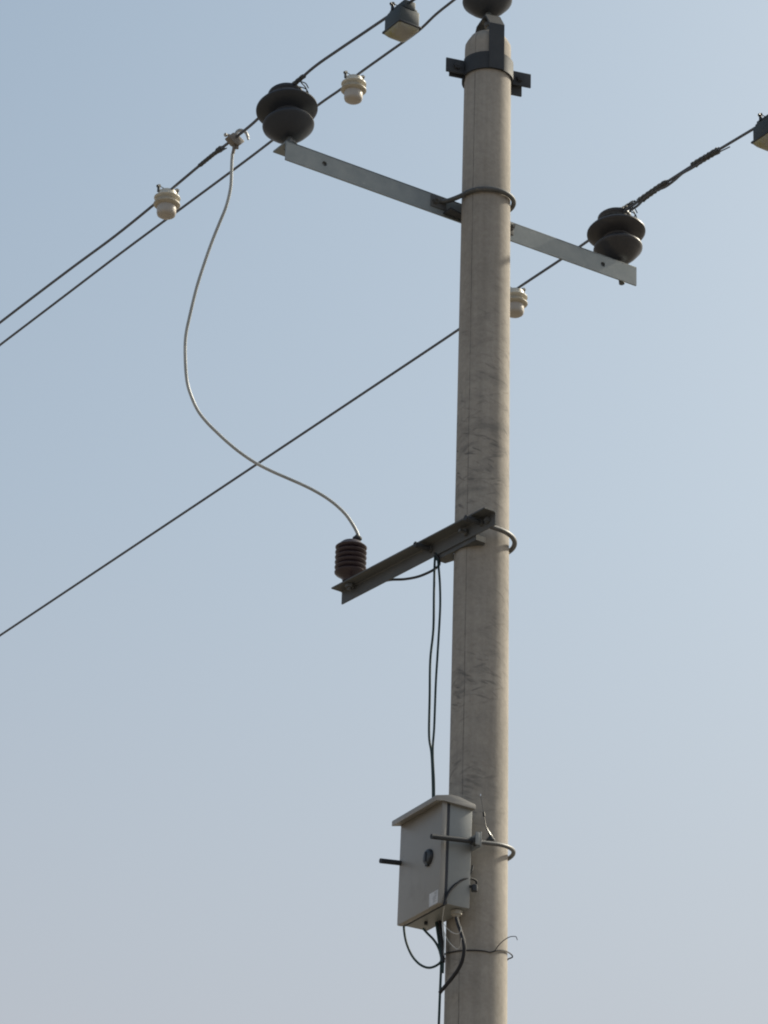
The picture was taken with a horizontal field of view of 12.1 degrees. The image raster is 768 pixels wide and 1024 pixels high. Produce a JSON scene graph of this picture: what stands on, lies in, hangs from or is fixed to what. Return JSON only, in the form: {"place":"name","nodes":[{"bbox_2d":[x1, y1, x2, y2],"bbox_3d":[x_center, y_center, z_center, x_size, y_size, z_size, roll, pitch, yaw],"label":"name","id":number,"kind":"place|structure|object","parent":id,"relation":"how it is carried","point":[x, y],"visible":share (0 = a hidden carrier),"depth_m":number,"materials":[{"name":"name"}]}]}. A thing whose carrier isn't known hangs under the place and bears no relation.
{"place":"outdoors","nodes":[
{"label":"outdoors","id":0,"kind":"place"},
{"bbox_2d":[0,0,767,1023],"label":"sky","id":1,"kind":"structure","parent":0,"point":[209,757],"materials":[{"name":"blue"}]},
{"label":"ground","id":2,"kind":"structure","parent":0,"visible":0},
{"bbox_2d":[444,30,510,1023],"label":"utility pole","id":3,"kind":"object","parent":2,"relation":"on","point":[475,992],"visible":0.83,"depth_m":11.99,"materials":[{"name":"concrete"}]},
{"bbox_2d":[392,795,481,930],"bbox_3d":[0.161,1.123,11.533,0.166,0.383,0.362,15,-28,-25],"label":"control box","id":4,"kind":"object","parent":3,"relation":"attached to","point":[432,872],"visible":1,"depth_m":11.47,"materials":[{"name":"grey paint"}]},
{"bbox_2d":[397,801,446,925],"bbox_3d":[0.116,1.115,11.518,0.036,0.341,0.270,15,-28,-25],"label":"door","id":5,"kind":"structure","parent":4,"relation":"in","point":[422,868],"depth_m":11.50,"materials":[{"name":"grey paint"}]},
{"bbox_2d":[403,926,441,968],"bbox_3d":[0.124,1.371,11.509,0.177,0.174,0.012,-20,-33,39],"label":"cable","id":6,"kind":"object","parent":4,"relation":"hanging from","point":[414,958],"visible":1,"depth_m":11.51,"materials":[{"name":"rubber"}]},
{"bbox_2d":[422,928,439,954],"bbox_3d":[0.155,1.367,11.472,0.078,0.121,0.014,-12,-28,28],"label":"cable","id":7,"kind":"object","parent":4,"relation":"attached to","point":[430,936],"visible":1,"depth_m":11.48,"materials":[{"name":"rubber"}]},
{"bbox_2d":[435,922,441,961],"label":"cable","id":8,"kind":"object","parent":4,"relation":"hanging from","point":[437,932],"visible":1,"depth_m":11.47,"materials":[{"name":"rubber"}]},
{"bbox_2d":[438,921,444,962],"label":"cable","id":9,"kind":"object","parent":4,"relation":"hanging from","point":[441,939],"visible":1,"depth_m":11.46,"materials":[{"name":"black rubber"}]},
{"bbox_2d":[442,924,444,954],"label":"cable","id":10,"kind":"object","parent":4,"relation":"hanging from","point":[444,940],"visible":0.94,"depth_m":11.45,"materials":[{"name":"plastic"}]},
{"bbox_2d":[438,916,465,993],"bbox_3d":[0.213,1.379,11.339,0.020,0.224,0.156,14,-28,-25],"label":"cable","id":11,"kind":"object","parent":4,"relation":"hanging from","point":[450,979],"visible":1,"depth_m":11.30,"materials":[{"name":"black rubber"}]},
{"bbox_2d":[442,922,461,948],"bbox_3d":[0.216,1.318,11.331,0.015,0.104,0.093,23,-32,-38],"label":"thin wire","id":12,"kind":"object","parent":4,"relation":"hanging from","point":[448,941],"visible":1,"depth_m":11.34,"materials":[{"name":"grey metal"}]},
{"bbox_2d":[443,865,473,902],"bbox_3d":[0.234,1.170,11.402,0.129,0.162,0.010,23,-32,-37],"label":"cable","id":13,"kind":"object","parent":4,"relation":"attached to","point":[472,867],"visible":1,"depth_m":11.40,"materials":[{"name":"black rubber"}]},
{"bbox_2d":[443,877,477,905],"bbox_3d":[0.239,1.194,11.391,0.138,0.119,0.011,20,-30,-33],"label":"cable","id":14,"kind":"object","parent":4,"relation":"attached to","point":[457,883],"visible":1,"depth_m":11.39,"materials":[{"name":"black rubber"}]},
{"bbox_2d":[379,834,515,864],"bbox_3d":[0.232,1.093,11.584,0.394,0.030,0.319,10,-25,-32],"label":"pole clamp","id":15,"kind":"object","parent":3,"relation":"attached to","point":[471,841],"visible":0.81,"depth_m":11.48,"materials":[{"name":"grey metal"}]},
{"bbox_2d":[413,515,516,562],"bbox_3d":[0.299,0.115,12.068,0.286,0.059,0.305,19,-30,-32],"label":"pole clamp","id":16,"kind":"object","parent":3,"relation":"attached to","point":[447,556],"visible":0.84,"depth_m":12.01,"materials":[{"name":"grey metal"}]},
{"bbox_2d":[331,507,496,604],"bbox_3d":[0.094,0.147,12.188,0.052,0.060,0.858,19,-30,-32],"label":"support arm","id":17,"kind":"object","parent":16,"relation":"attached to","point":[407,559],"visible":1,"depth_m":12.20},
{"bbox_2d":[334,534,366,581],"bbox_3d":[-0.114,0.158,12.497,0.110,0.188,0.110,19,-30,-32],"label":"ribbed insulator","id":18,"kind":"object","parent":17,"relation":"on","point":[350,558],"visible":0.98,"depth_m":12.46,"materials":[{"name":"brown ceramic"}]},
{"bbox_2d":[387,552,440,581],"bbox_3d":[0.091,0.206,12.252,0.027,0.081,0.395,16,-28,-27],"label":"cable","id":19,"kind":"object","parent":17,"relation":"hanging from","point":[415,577],"visible":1,"depth_m":12.20,"materials":[{"name":"black rubber"}]},
{"bbox_2d":[428,555,441,1023],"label":"cable","id":20,"kind":"object","parent":17,"relation":"hanging from","point":[430,747],"visible":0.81,"depth_m":11.89,"materials":[{"name":"black rubber"}]},
{"bbox_2d":[432,552,443,972],"bbox_3d":[0.179,0.792,11.758,0.031,1.484,0.102,12,-27,-21],"label":"cable","id":21,"kind":"object","parent":17,"relation":"hanging from","point":[436,672],"visible":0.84,"depth_m":11.88,"materials":[{"name":"black rubber"}]},
{"bbox_2d":[430,186,515,234],"bbox_3d":[0.353,-1.061,12.643,0.352,0.062,0.218,17,-29,-29],"label":"pole clamp","id":22,"kind":"object","parent":3,"relation":"attached to","point":[438,202],"visible":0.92,"depth_m":12.62,"materials":[{"name":"metal"}]},
{"bbox_2d":[273,140,636,285],"bbox_3d":[0.264,-1.024,12.726,1.488,0.076,0.088,17,-29,-29],"label":"crossarm","id":23,"kind":"object","parent":22,"relation":"attached to","point":[341,170],"visible":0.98,"depth_m":12.60,"materials":[{"name":"metal"}]},
{"bbox_2d":[256,74,317,149],"bbox_3d":[-0.338,-1.324,12.448,0.216,0.322,0.212,-5,-26,15],"label":"pin insulator","id":24,"kind":"object","parent":23,"relation":"attached to","point":[286,111],"visible":1,"depth_m":12.40,"materials":[{"name":"ceramic"}]},
{"bbox_2d":[0,0,414,323],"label":"overhead wire","id":25,"kind":"object","parent":24,"relation":"attached to","point":[219,149],"visible":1,"depth_m":12.99,"materials":[{"name":"black metal"}]},
{"bbox_2d":[153,184,179,219],"bbox_3d":[-0.783,-1.122,13.103,0.097,0.130,0.097,23,-32,-38],"label":"line sensor","id":26,"kind":"object","parent":25,"relation":"attached to","point":[166,203],"visible":1,"depth_m":13.07,"materials":[{"name":"beige plastic"}]},
{"bbox_2d":[224,129,248,153],"bbox_3d":[-0.519,-1.303,12.761,0.086,0.097,0.039,12,-27,-20],"label":"wire clamp","id":27,"kind":"object","parent":25,"relation":"attached to","point":[233,141],"visible":1,"depth_m":12.75,"materials":[{"name":"metal"}]},
{"bbox_2d":[183,153,359,534],"bbox_3d":[-0.384,-0.550,12.726,0.649,1.311,0.228,19,-30,-32],"label":"drop cable","id":28,"kind":"object","parent":27,"relation":"hanging from","point":[232,446],"visible":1,"depth_m":12.58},
{"bbox_2d":[382,0,420,41],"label":"line sensor","id":29,"kind":"object","parent":25,"relation":"attached to","point":[402,21],"visible":1,"depth_m":11.89,"materials":[{"name":"grey plastic"}]},
{"bbox_2d":[587,199,645,284],"bbox_3d":[0.839,-0.953,13.129,0.212,0.323,0.212,-5,-26,14],"label":"pin insulator","id":30,"kind":"object","parent":23,"relation":"attached to","point":[616,233],"visible":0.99,"depth_m":13.08,"materials":[{"name":"brown ceramic"}]},
{"bbox_2d":[0,127,753,635],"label":"overhead wire","id":31,"kind":"object","parent":30,"relation":"attached to","point":[696,163],"visible":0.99,"depth_m":14.23,"materials":[{"name":"black metal"}]},
{"bbox_2d":[510,287,527,317],"bbox_3d":[0.492,-0.795,13.639,0.097,0.130,0.097,23,-32,-38],"label":"line sensor","id":32,"kind":"object","parent":31,"relation":"attached to","point":[518,301],"visible":0.63,"depth_m":13.60,"materials":[{"name":"beige plastic"}]},
{"bbox_2d":[751,113,767,150],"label":"line sensor","id":33,"kind":"object","parent":31,"relation":"attached to","point":[760,134],"visible":1,"depth_m":12.46,"materials":[{"name":"grey plastic"}]},
{"bbox_2d":[445,936,517,960],"bbox_3d":[0.296,1.402,11.489,0.247,0.092,0.210,2,-25,0],"label":"tie wire","id":34,"kind":"object","parent":3,"relation":"attached to","point":[495,950],"visible":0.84,"depth_m":11.41,"materials":[{"name":"black metal"}]},
{"bbox_2d":[480,794,494,841],"bbox_3d":[0.329,0.975,11.558,0.060,0.151,0.030,17,-29,-29],"label":"antenna","id":35,"kind":"object","parent":3,"relation":"attached to","point":[490,838],"visible":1,"depth_m":11.54,"materials":[{"name":"black plastic"}]},
{"bbox_2d":[446,14,530,96],"bbox_3d":[0.374,-1.624,12.902,0.269,0.274,0.191,-5,-26,14],"label":"pole top bracket","id":36,"kind":"object","parent":3,"relation":"attached to","point":[495,57],"visible":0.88,"depth_m":12.82,"materials":[{"name":"grey metal"}]},
{"bbox_2d":[462,0,511,29],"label":"pin insulator","id":37,"kind":"object","parent":36,"relation":"on","point":[480,9],"visible":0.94,"depth_m":12.96,"materials":[{"name":"ceramic"}]},
{"bbox_2d":[0,0,455,345],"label":"overhead wire","id":38,"kind":"object","parent":37,"relation":"attached to","point":[221,178],"visible":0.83,"depth_m":14.58,"materials":[{"name":"black metal"}]},
{"bbox_2d":[341,71,365,104],"bbox_3d":[-0.114,-1.604,13.704,0.097,0.130,0.097,23,-32,-38],"label":"line sensor","id":39,"kind":"object","parent":38,"relation":"attached to","point":[353,89],"visible":1,"depth_m":13.67,"materials":[{"name":"beige plastic"}]}
]}

